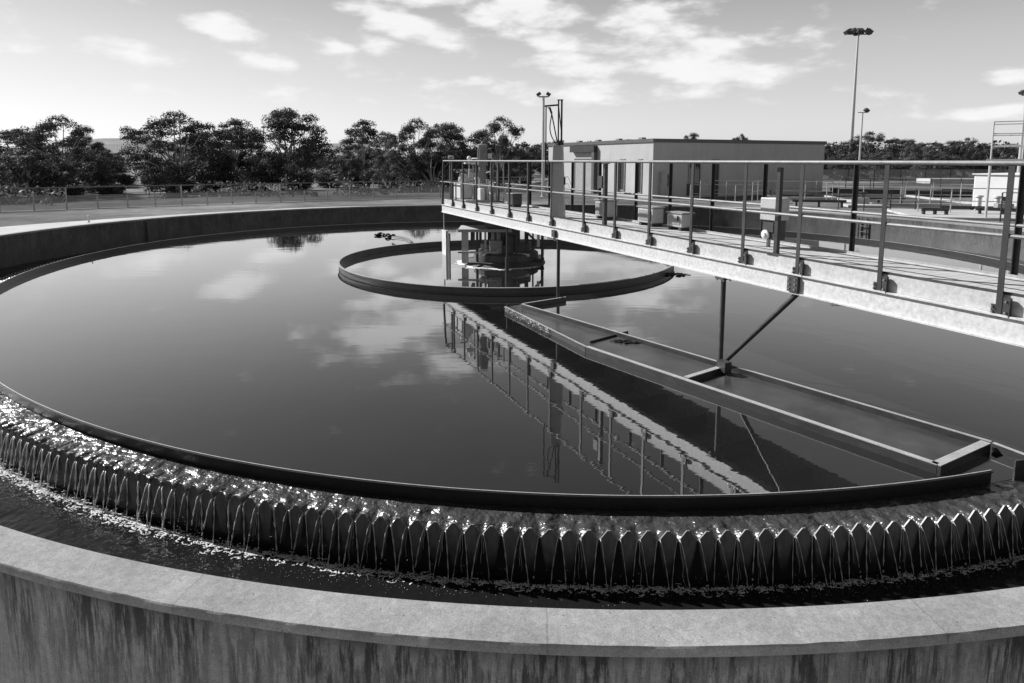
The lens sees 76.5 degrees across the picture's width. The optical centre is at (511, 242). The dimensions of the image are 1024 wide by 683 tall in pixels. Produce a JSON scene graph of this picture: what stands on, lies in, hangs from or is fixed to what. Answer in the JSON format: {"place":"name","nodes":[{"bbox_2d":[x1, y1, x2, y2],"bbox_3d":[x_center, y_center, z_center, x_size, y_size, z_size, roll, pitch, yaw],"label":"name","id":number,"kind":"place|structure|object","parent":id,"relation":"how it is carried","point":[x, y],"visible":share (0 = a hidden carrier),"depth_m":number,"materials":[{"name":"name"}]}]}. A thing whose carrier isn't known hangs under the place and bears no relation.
{"place":"outdoors","nodes":[
{"label":"outdoors","id":0,"kind":"place"},
{"bbox_2d":[8,138,902,162],"bbox_3d":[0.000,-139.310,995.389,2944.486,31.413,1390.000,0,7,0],"label":"hills","id":1,"kind":"structure","parent":0,"point":[113,144],"depth_m":701.31,"materials":[{"name":"plant"}]},
{"bbox_2d":[0,269,1023,538],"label":"overflow water","id":2,"kind":"structure","parent":0,"point":[884,513],"depth_m":4.71,"materials":[{"name":"grey liquid"}]},
{"bbox_2d":[0,163,1023,226],"bbox_3d":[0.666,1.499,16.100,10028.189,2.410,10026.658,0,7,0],"label":"ground","id":3,"kind":"structure","parent":0,"point":[27,217],"depth_m":34.64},
{"bbox_2d":[0,125,56,187],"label":"gum tree","id":4,"kind":"object","parent":3,"relation":"on","point":[4,136],"visible":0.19,"depth_m":85.69,"materials":[{"name":"grey plant"}]},
{"bbox_2d":[0,149,76,197],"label":"gum tree","id":5,"kind":"object","parent":3,"relation":"on","point":[19,174],"visible":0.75,"depth_m":74.98,"materials":[{"name":"black plant"}]},
{"bbox_2d":[23,178,63,195],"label":"bush","id":6,"kind":"object","parent":3,"relation":"on","point":[45,183],"visible":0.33,"depth_m":76.34,"materials":[{"name":"grey plant"}]},
{"bbox_2d":[4,114,115,195],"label":"gum tree","id":7,"kind":"object","parent":3,"relation":"on","point":[22,139],"visible":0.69,"depth_m":81.97,"materials":[{"name":"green plant"}]},
{"bbox_2d":[60,186,85,197],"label":"bush","id":8,"kind":"object","parent":3,"relation":"on","point":[74,191],"visible":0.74,"depth_m":79.16,"materials":[{"name":"black plant"}]},
{"bbox_2d":[63,136,114,193],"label":"gum tree","id":9,"kind":"object","parent":3,"relation":"on","point":[87,139],"visible":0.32,"depth_m":89.49,"materials":[{"name":"black plant"}]},
{"bbox_2d":[77,147,128,185],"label":"gum tree","id":10,"kind":"object","parent":3,"relation":"on","point":[117,166],"visible":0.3,"depth_m":109.84,"materials":[{"name":"black plant"}]},
{"bbox_2d":[92,184,125,195],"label":"bush","id":11,"kind":"object","parent":3,"relation":"on","point":[108,190],"visible":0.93,"depth_m":81.03,"materials":[{"name":"black plant"}]},
{"bbox_2d":[108,152,130,184],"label":"gum tree","id":12,"kind":"object","parent":3,"relation":"on","point":[118,159],"visible":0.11,"depth_m":121.53,"materials":[{"name":"black plant"}]},
{"bbox_2d":[114,173,138,185],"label":"bush","id":13,"kind":"object","parent":3,"relation":"on","point":[125,179],"visible":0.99,"depth_m":110.41,"materials":[{"name":"black plant"}]},
{"bbox_2d":[158,180,195,192],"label":"bush","id":14,"kind":"object","parent":3,"relation":"on","point":[190,187],"visible":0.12,"depth_m":87.62,"materials":[{"name":"grey plant"}]},
{"bbox_2d":[115,110,239,197],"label":"gum tree","id":15,"kind":"object","parent":3,"relation":"on","point":[173,173],"visible":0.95,"depth_m":79.33,"materials":[{"name":"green plant"}]},
{"bbox_2d":[164,131,234,193],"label":"gum tree","id":16,"kind":"object","parent":3,"relation":"on","point":[216,187],"visible":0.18,"depth_m":89.05,"materials":[{"name":"black plant"}]},
{"bbox_2d":[201,118,265,194],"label":"gum tree","id":17,"kind":"object","parent":3,"relation":"on","point":[234,143],"visible":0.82,"depth_m":83.50,"materials":[{"name":"grey plant"}]},
{"bbox_2d":[229,127,276,192],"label":"gum tree","id":18,"kind":"object","parent":3,"relation":"on","point":[257,163],"visible":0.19,"depth_m":91.22,"materials":[{"name":"black plant"}]},
{"bbox_2d":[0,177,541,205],"bbox_3d":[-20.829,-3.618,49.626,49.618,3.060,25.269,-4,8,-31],"label":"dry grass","id":19,"kind":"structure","parent":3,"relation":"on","point":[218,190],"depth_m":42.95,"materials":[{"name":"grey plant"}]},
{"bbox_2d":[0,176,546,204],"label":"undergrowth","id":20,"kind":"object","parent":3,"relation":"on","point":[16,191],"visible":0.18,"depth_m":41.78,"materials":[{"name":"grey plant"}]},
{"bbox_2d":[0,180,547,211],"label":"fence","id":21,"kind":"object","parent":3,"relation":"on","point":[280,192],"visible":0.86,"depth_m":34.01,"materials":[{"name":"metal"}]},
{"bbox_2d":[231,107,346,194],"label":"gum tree","id":22,"kind":"object","parent":3,"relation":"on","point":[305,155],"visible":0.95,"depth_m":79.18,"materials":[{"name":"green plant"}]},
{"bbox_2d":[312,156,340,187],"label":"gum tree","id":23,"kind":"object","parent":3,"relation":"on","point":[321,172],"visible":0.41,"depth_m":109.71,"materials":[{"name":"grey plant"}]},
{"bbox_2d":[315,174,346,187],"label":"bush","id":24,"kind":"object","parent":3,"relation":"on","point":[328,178],"visible":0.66,"depth_m":106.68,"materials":[{"name":"black plant"}]},
{"bbox_2d":[330,154,374,189],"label":"gum tree","id":25,"kind":"object","parent":3,"relation":"on","point":[345,170],"visible":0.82,"depth_m":98.93,"materials":[{"name":"grey plant"}]},
{"bbox_2d":[338,119,385,172],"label":"gum tree","id":26,"kind":"object","parent":3,"relation":"on","point":[363,141],"visible":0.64,"depth_m":131.04,"materials":[{"name":"grey plant"}]},
{"bbox_2d":[354,167,383,188],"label":"bush","id":27,"kind":"object","parent":3,"relation":"on","point":[370,177],"visible":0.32,"depth_m":102.78,"materials":[{"name":"grey plant"}]},
{"bbox_2d":[366,136,407,190],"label":"gum tree","id":28,"kind":"object","parent":3,"relation":"on","point":[379,162],"visible":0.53,"depth_m":94.87,"materials":[{"name":"grey plant"}]},
{"bbox_2d":[380,117,447,189],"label":"gum tree","id":29,"kind":"object","parent":3,"relation":"on","point":[394,142],"visible":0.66,"depth_m":84.98,"materials":[{"name":"grey plant"}]},
{"bbox_2d":[398,150,459,190],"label":"gum tree","id":30,"kind":"object","parent":3,"relation":"on","point":[426,158],"visible":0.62,"depth_m":83.77,"materials":[{"name":"black plant"}]},
{"bbox_2d":[420,121,476,190],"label":"gum tree","id":31,"kind":"object","parent":3,"relation":"on","point":[447,134],"visible":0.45,"depth_m":88.26,"materials":[{"name":"grey plant"}]},
{"bbox_2d":[464,115,530,189],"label":"gum tree","id":32,"kind":"object","parent":3,"relation":"on","point":[479,136],"visible":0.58,"depth_m":90.85,"materials":[{"name":"grey plant"}]},
{"bbox_2d":[0,204,1023,682],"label":"clarifier tank","id":33,"kind":"object","parent":3,"relation":"on","point":[70,614],"visible":0.51,"depth_m":3.12,"materials":[{"name":"concrete"}]},
{"bbox_2d":[0,224,1023,494],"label":"tank water","id":34,"kind":"structure","parent":33,"relation":"in","point":[296,350],"depth_m":7.89,"materials":[{"name":"grey liquid"}]},
{"bbox_2d":[374,232,412,242],"bbox_3d":[-3.560,-0.135,20.377,0.690,0.241,3.484,-4,8,-28],"label":"floating debris","id":35,"kind":"object","parent":34,"relation":"on","point":[395,237],"visible":1,"depth_m":19.99,"materials":[{"name":"metal"}]},
{"bbox_2d":[454,260,537,270],"bbox_3d":[-0.585,0.569,15.410,2.359,0.018,1.074,4,8,29],"label":"scum foam","id":36,"kind":"object","parent":34,"relation":"on","point":[458,262],"visible":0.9,"depth_m":15.18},
{"bbox_2d":[458,222,544,268],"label":"column","id":37,"kind":"structure","parent":34,"relation":"in","point":[490,252],"depth_m":15.48,"materials":[{"name":"metal"}]},
{"bbox_2d":[337,239,673,295],"bbox_3d":[-0.100,0.649,15.795,8.092,0.552,7.529,0,7,0],"label":"feedwell ring","id":38,"kind":"object","parent":34,"relation":"on","point":[499,291],"visible":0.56,"depth_m":12.71,"materials":[{"name":"metal"}]},
{"bbox_2d":[0,245,1023,609],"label":"channel water","id":39,"kind":"structure","parent":33,"relation":"in","point":[48,517],"depth_m":4.42,"materials":[{"name":"black liquid"}]},
{"bbox_2d":[0,430,1022,591],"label":"falling water","id":40,"kind":"structure","parent":39,"relation":"on","point":[115,475],"depth_m":4.55,"materials":[{"name":"white liquid"}]},
{"bbox_2d":[0,459,1023,605],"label":"splash foam","id":41,"kind":"object","parent":39,"relation":"on","point":[139,525],"visible":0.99,"depth_m":4.55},
{"bbox_2d":[440,156,1023,360],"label":"access bridge","id":42,"kind":"structure","parent":33,"relation":"on","point":[984,304],"depth_m":6.91,"materials":[{"name":"white paint"}]},
{"bbox_2d":[453,144,504,202],"bbox_3d":[-0.837,-1.715,16.081,0.814,1.420,1.625,-3,8,-24],"label":"drive unit","id":43,"kind":"object","parent":42,"relation":"on","point":[483,191],"visible":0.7,"depth_m":16.16,"materials":[{"name":"metal"}]},
{"bbox_2d":[506,193,522,206],"bbox_3d":[0.059,-0.930,14.330,0.265,0.302,0.340,-3,8,-24],"label":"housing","id":44,"kind":"object","parent":42,"relation":"on","point":[515,199],"visible":0.93,"depth_m":14.20,"materials":[{"name":"metal"}]},
{"bbox_2d":[545,99,565,217],"bbox_3d":[0.764,-1.477,11.569,0.379,2.079,0.207,2,7,12],"label":"mast cabinet","id":45,"kind":"object","parent":42,"relation":"on","point":[558,185],"visible":0.98,"depth_m":11.51,"materials":[{"name":"metal"}]},
{"bbox_2d":[597,163,609,224],"bbox_3d":[1.428,-0.745,10.170,0.114,0.978,0.236,-3,8,-24],"label":"conduit pole","id":46,"kind":"object","parent":42,"relation":"on","point":[602,181],"visible":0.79,"depth_m":10.11,"materials":[{"name":"metal"}]},
{"bbox_2d":[594,199,618,219],"bbox_3d":[1.646,-0.577,11.386,0.246,0.340,0.435,-3,8,-24],"label":"equipment housing","id":47,"kind":"object","parent":42,"relation":"on","point":[598,208],"visible":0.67,"depth_m":11.25,"materials":[{"name":"paint"}]},
{"bbox_2d":[596,202,601,213],"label":"door","id":48,"kind":"structure","parent":47,"relation":"in","point":[598,205],"depth_m":11.40,"materials":[{"name":"paint"}]},
{"bbox_2d":[636,205,665,226],"bbox_3d":[2.178,-0.413,10.238,0.246,0.302,0.435,-3,8,-24],"label":"equipment housing","id":49,"kind":"object","parent":42,"relation":"on","point":[656,215],"visible":0.7,"depth_m":10.11,"materials":[{"name":"paint"}]},
{"bbox_2d":[639,209,647,220],"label":"door","id":50,"kind":"structure","parent":49,"relation":"in","point":[643,214],"depth_m":10.22,"materials":[{"name":"paint"}]},
{"bbox_2d":[666,211,694,230],"bbox_3d":[2.477,-0.314,9.603,0.246,0.265,0.378,-3,8,-24],"label":"equipment housing","id":51,"kind":"object","parent":42,"relation":"on","point":[679,220],"visible":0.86,"depth_m":9.48,"materials":[{"name":"paint"}]},
{"bbox_2d":[668,215,679,224],"bbox_3d":[2.379,-0.328,9.562,0.023,0.132,0.265,-3,8,-24],"label":"door","id":52,"kind":"structure","parent":51,"relation":"in","point":[675,220],"depth_m":9.55,"materials":[{"name":"paint"}]},
{"bbox_2d":[505,297,1023,481],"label":"skimmer trough","id":53,"kind":"object","parent":42,"relation":"hanging from","point":[977,447],"visible":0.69,"depth_m":6.61,"materials":[{"name":"metal"}]},
{"bbox_2d":[504,307,552,332],"bbox_3d":[0.217,1.248,10.117,0.140,0.180,1.636,-3,8,-24],"label":"scum crust","id":54,"kind":"object","parent":53,"relation":"attached to","point":[528,320],"visible":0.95,"depth_m":10.01},
{"bbox_2d":[508,305,970,460],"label":"trough water","id":55,"kind":"structure","parent":53,"relation":"in","point":[927,444],"depth_m":6.83,"materials":[{"name":"grey liquid"}]},
{"bbox_2d":[612,339,639,343],"bbox_3d":[1.598,1.369,8.944,0.504,0.044,0.191,0,7,0],"label":"weed clump","id":56,"kind":"object","parent":55,"relation":"on","point":[627,341],"visible":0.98,"depth_m":8.92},
{"bbox_2d":[760,197,789,246],"bbox_3d":[3.075,-0.231,7.660,0.243,0.586,0.246,-3,8,-24],"label":"control box","id":57,"kind":"object","parent":42,"relation":"on","point":[768,222],"visible":0.83,"depth_m":7.60,"materials":[{"name":"metal"}]},
{"bbox_2d":[767,167,783,256],"bbox_3d":[2.867,-0.325,6.974,0.132,0.944,0.151,-3,8,-24],"label":"channel post","id":58,"kind":"object","parent":42,"relation":"on","point":[778,208],"visible":0.79,"depth_m":6.97,"materials":[{"name":"grey metal"}]},
{"bbox_2d":[5,138,1019,170],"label":"woodland","id":59,"kind":"object","parent":3,"relation":"on","point":[516,146],"visible":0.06,"depth_m":149.35,"materials":[{"name":"plant"}]},
{"bbox_2d":[511,174,526,186],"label":"bush","id":60,"kind":"object","parent":3,"relation":"on","point":[524,177],"visible":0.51,"depth_m":105.41,"materials":[{"name":"grey plant"}]},
{"bbox_2d":[512,146,546,184],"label":"gum tree","id":61,"kind":"object","parent":3,"relation":"on","point":[534,156],"visible":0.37,"depth_m":113.04,"materials":[{"name":"grey plant"}]},
{"bbox_2d":[536,92,550,196],"bbox_3d":[1.942,-6.031,40.322,0.920,6.460,0.429,0,7,0],"label":"floodlight pole","id":62,"kind":"object","parent":3,"relation":"on","point":[548,94],"visible":0.95,"depth_m":40.22,"materials":[{"name":"metal"}]},
{"bbox_2d":[525,139,563,177],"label":"gum tree","id":63,"kind":"object","parent":3,"relation":"on","point":[539,168],"visible":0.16,"depth_m":136.90,"materials":[{"name":"grey plant"}]},
{"bbox_2d":[548,137,826,197],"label":"plant building","id":64,"kind":"structure","parent":3,"relation":"on","point":[641,148],"depth_m":41.75,"materials":[{"name":"paint"}]},
{"bbox_2d":[574,158,590,192],"bbox_3d":[5.114,-4.739,46.209,0.048,2.419,2.757,-3,8,-24],"label":"door","id":65,"kind":"structure","parent":64,"relation":"in","point":[578,167],"depth_m":46.54,"materials":[{"name":"paint"}]},
{"bbox_2d":[619,159,624,190],"bbox_3d":[7.095,-4.329,41.844,0.048,2.040,0.593,-3,8,-24],"label":"window","id":66,"kind":"structure","parent":64,"relation":"in","point":[622,165],"depth_m":41.88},
{"bbox_2d":[638,159,642,193],"bbox_3d":[7.892,-4.058,40.102,0.048,2.140,0.410,-3,8,-24],"label":"window","id":67,"kind":"structure","parent":64,"relation":"in","point":[640,164],"depth_m":40.10,"materials":[{"name":"glass"}]},
{"bbox_2d":[688,163,700,182],"bbox_3d":[11.295,-4.298,40.203,0.957,1.290,0.048,-3,8,-24],"label":"window","id":68,"kind":"structure","parent":64,"relation":"in","point":[697,178],"depth_m":40.27,"materials":[{"name":"black glass"}]},
{"bbox_2d":[713,159,719,196],"bbox_3d":[12.848,-4.049,40.942,0.508,2.369,0.048,-3,8,-24],"label":"door","id":69,"kind":"structure","parent":64,"relation":"in","point":[717,165],"depth_m":41.00,"materials":[{"name":"metal"}]},
{"bbox_2d":[690,184,752,200],"bbox_3d":[11.421,-2.553,34.502,3.910,1.017,0.288,1,7,6],"label":"pipe handrail","id":70,"kind":"object","parent":3,"relation":"on","point":[735,193],"visible":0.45,"depth_m":34.52,"materials":[{"name":"metal"}]},
{"bbox_2d":[700,180,832,199],"bbox_3d":[14.316,-2.909,36.839,7.054,1.139,0.334,2,7,15],"label":"pipe handrail","id":71,"kind":"object","parent":3,"relation":"on","point":[773,190],"visible":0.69,"depth_m":36.59,"materials":[{"name":"metal"}]},
{"bbox_2d":[752,179,838,201],"bbox_3d":[15.760,-3.125,38.632,8.926,1.118,2.751,-5,9,-35],"label":"pipe handrail","id":72,"kind":"object","parent":3,"relation":"on","point":[794,185],"visible":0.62,"depth_m":40.13,"materials":[{"name":"metal"}]},
{"bbox_2d":[768,193,837,199],"bbox_3d":[17.720,-2.845,40.234,3.258,0.160,5.000,2,7,12],"label":"open basin","id":73,"kind":"object","parent":3,"relation":"on","point":[796,195],"visible":0.43,"depth_m":40.64,"materials":[{"name":"concrete"}]},
{"bbox_2d":[792,199,846,207],"bbox_3d":[15.130,-1.914,32.042,2.440,0.367,0.200,2,8,16],"label":"pipe trestle","id":74,"kind":"object","parent":3,"relation":"on","point":[796,201],"visible":0.93,"depth_m":31.96,"materials":[{"name":"metal"}]},
{"bbox_2d":[823,142,848,177],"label":"gum tree","id":75,"kind":"object","parent":3,"relation":"on","point":[829,149],"visible":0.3,"depth_m":82.77,"materials":[{"name":"grey plant"}]},
{"bbox_2d":[826,155,867,180],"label":"gum tree","id":76,"kind":"object","parent":3,"relation":"on","point":[843,157],"visible":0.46,"depth_m":73.26,"materials":[{"name":"grey plant"}]},
{"bbox_2d":[843,27,873,152],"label":"floodlight pole","id":77,"kind":"object","parent":3,"relation":"on","point":[857,32],"visible":0.71,"depth_m":165.47,"materials":[{"name":"metal"}]},
{"bbox_2d":[858,108,869,181],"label":"floodlight pole","id":78,"kind":"object","parent":3,"relation":"on","point":[866,110],"visible":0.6,"depth_m":69.02,"materials":[{"name":"metal"}]},
{"bbox_2d":[843,203,889,207],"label":"concrete slab","id":79,"kind":"structure","parent":3,"relation":"on","point":[867,205],"depth_m":31.61,"materials":[{"name":"grey concrete"}]},
{"bbox_2d":[858,192,869,203],"bbox_3d":[17.639,-2.174,32.714,0.600,0.709,0.500,3,8,20],"label":"valve box","id":80,"kind":"object","parent":79,"relation":"on","point":[862,201],"visible":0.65,"depth_m":32.51,"materials":[{"name":"paint"}]},
{"bbox_2d":[839,131,898,178],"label":"gum tree","id":81,"kind":"object","parent":3,"relation":"on","point":[853,147],"visible":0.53,"depth_m":78.53,"materials":[{"name":"grey plant"}]},
{"bbox_2d":[863,151,911,179],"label":"gum tree","id":82,"kind":"object","parent":3,"relation":"on","point":[884,156],"visible":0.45,"depth_m":75.18,"materials":[{"name":"grey plant"}]},
{"bbox_2d":[813,194,971,206],"bbox_3d":[21.476,-2.405,36.830,5.577,0.140,9.000,1,7,7],"label":"open basin","id":83,"kind":"object","parent":3,"relation":"on","point":[906,202],"visible":0.43,"depth_m":35.84,"materials":[{"name":"concrete"}]},
{"bbox_2d":[826,183,973,204],"bbox_3d":[21.358,-2.327,32.307,10.637,1.119,0.589,2,7,15],"label":"pipe handrail","id":84,"kind":"object","parent":3,"relation":"on","point":[900,194],"visible":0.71,"depth_m":32.59,"materials":[{"name":"metal"}]},
{"bbox_2d":[883,138,923,176],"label":"gum tree","id":85,"kind":"object","parent":3,"relation":"on","point":[905,143],"visible":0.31,"depth_m":84.74,"materials":[{"name":"grey plant"}]},
{"bbox_2d":[845,177,974,188],"bbox_3d":[28.179,-3.755,43.607,11.078,1.121,0.071,1,7,7],"label":"pipe handrail","id":86,"kind":"object","parent":3,"relation":"on","point":[873,185],"visible":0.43,"depth_m":44.01,"materials":[{"name":"metal"}]},
{"bbox_2d":[823,169,1016,180],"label":"boundary fence","id":87,"kind":"object","parent":3,"relation":"on","point":[896,174],"visible":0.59,"depth_m":71.65,"materials":[{"name":"grey metal"}]},
{"bbox_2d":[870,177,970,188],"bbox_3d":[31.829,-4.493,50.023,8.411,0.976,0.603,1,7,6],"label":"pipe handrail","id":88,"kind":"object","parent":3,"relation":"on","point":[919,183],"visible":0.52,"depth_m":50.09,"materials":[{"name":"metal"}]},
{"bbox_2d":[903,142,940,176],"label":"gum tree","id":89,"kind":"object","parent":3,"relation":"on","point":[923,151],"visible":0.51,"depth_m":81.04,"materials":[{"name":"grey plant"}]},
{"bbox_2d":[900,188,971,196],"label":"wall","id":90,"kind":"structure","parent":3,"relation":"on","point":[947,193],"depth_m":40.37,"materials":[{"name":"grey concrete"}]},
{"bbox_2d":[913,153,965,176],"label":"gum tree","id":91,"kind":"object","parent":3,"relation":"on","point":[929,155],"visible":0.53,"depth_m":74.01,"materials":[{"name":"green plant"}]},
{"bbox_2d":[926,140,968,175],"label":"gum tree","id":92,"kind":"object","parent":3,"relation":"on","point":[942,148],"visible":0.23,"depth_m":88.36,"materials":[{"name":"grey plant"}]},
{"bbox_2d":[887,208,1023,220],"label":"concrete slab","id":93,"kind":"structure","parent":3,"relation":"on","point":[969,214],"depth_m":26.45,"materials":[{"name":"grey concrete"}]},
{"bbox_2d":[838,188,941,210],"bbox_3d":[17.056,-1.902,29.346,4.188,1.019,0.362,2,8,16],"label":"pipe handrail","id":94,"kind":"object","parent":93,"relation":"on","point":[864,199],"visible":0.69,"depth_m":29.20,"materials":[{"name":"metal"}]},
{"bbox_2d":[921,208,948,214],"bbox_3d":[17.257,-1.218,26.530,0.980,0.367,0.200,2,7,14],"label":"pipe trestle","id":95,"kind":"object","parent":93,"relation":"on","point":[934,210],"visible":0.8,"depth_m":26.46,"materials":[{"name":"metal"}]},
{"bbox_2d":[888,187,1017,211],"bbox_3d":[19.558,-1.691,27.185,6.872,1.141,0.169,3,8,21],"label":"pipe handrail","id":96,"kind":"object","parent":93,"relation":"on","point":[918,200],"visible":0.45,"depth_m":27.61,"materials":[{"name":"metal"}]},
{"bbox_2d":[975,207,1015,213],"bbox_3d":[20.026,-1.219,26.535,1.858,0.367,0.200,3,8,22],"label":"pipe trestle","id":97,"kind":"object","parent":93,"relation":"on","point":[980,209],"visible":0.7,"depth_m":26.64,"materials":[{"name":"metal"}]},
{"bbox_2d":[994,196,1013,211],"bbox_3d":[21.477,-1.627,28.387,0.600,0.709,0.500,3,8,20],"label":"valve box","id":98,"kind":"object","parent":93,"relation":"on","point":[997,205],"visible":0.42,"depth_m":28.27,"materials":[{"name":"paint"}]},
{"bbox_2d":[949,137,985,176],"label":"gum tree","id":99,"kind":"object","parent":3,"relation":"on","point":[963,150],"visible":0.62,"depth_m":86.48,"materials":[{"name":"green plant"}]},
{"bbox_2d":[941,206,993,209],"bbox_3d":[20.496,-1.475,28.965,2.522,0.267,0.200,2,7,13],"label":"pipe trestle","id":100,"kind":"object","parent":3,"relation":"on","point":[964,207],"visible":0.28,"depth_m":28.98,"materials":[{"name":"metal"}]},
{"bbox_2d":[959,143,1018,172],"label":"gum tree","id":101,"kind":"object","parent":3,"relation":"on","point":[995,153],"visible":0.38,"depth_m":88.63,"materials":[{"name":"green plant"}]},
{"bbox_2d":[972,173,1019,209],"bbox_3d":[26.493,-2.108,28.396,6.786,1.665,9.120,-4,8,-30],"label":"storage tank","id":102,"kind":"object","parent":3,"relation":"on","point":[998,180],"visible":0.49,"depth_m":30.18,"materials":[{"name":"white metal"}]},
{"bbox_2d":[984,120,1023,217],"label":"raised platform","id":103,"kind":"structure","parent":3,"relation":"on","point":[988,186],"depth_m":24.82,"materials":[{"name":"metal"}]},
{"bbox_2d":[998,143,1023,172],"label":"gum tree","id":104,"kind":"object","parent":3,"relation":"on","point":[1014,156],"visible":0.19,"depth_m":91.06,"materials":[{"name":"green plant"}]},
{"bbox_2d":[1017,90,1023,172],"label":"floodlight pole","id":105,"kind":"object","parent":3,"relation":"on","point":[1021,92],"visible":0.32,"depth_m":33.55,"materials":[{"name":"metal"}]},
{"bbox_2d":[0,206,1023,233],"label":"path","id":106,"kind":"structure","parent":0,"point":[9,229],"depth_m":23.63,"materials":[{"name":"grey concrete"}]},
{"bbox_2d":[830,187,899,193],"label":"wall","id":107,"kind":"structure","parent":0,"point":[868,191],"depth_m":42.74,"materials":[{"name":"concrete"}]},
{"bbox_2d":[916,178,973,183],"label":"wall","id":108,"kind":"structure","parent":0,"point":[949,180],"depth_m":62.62,"materials":[{"name":"concrete"}]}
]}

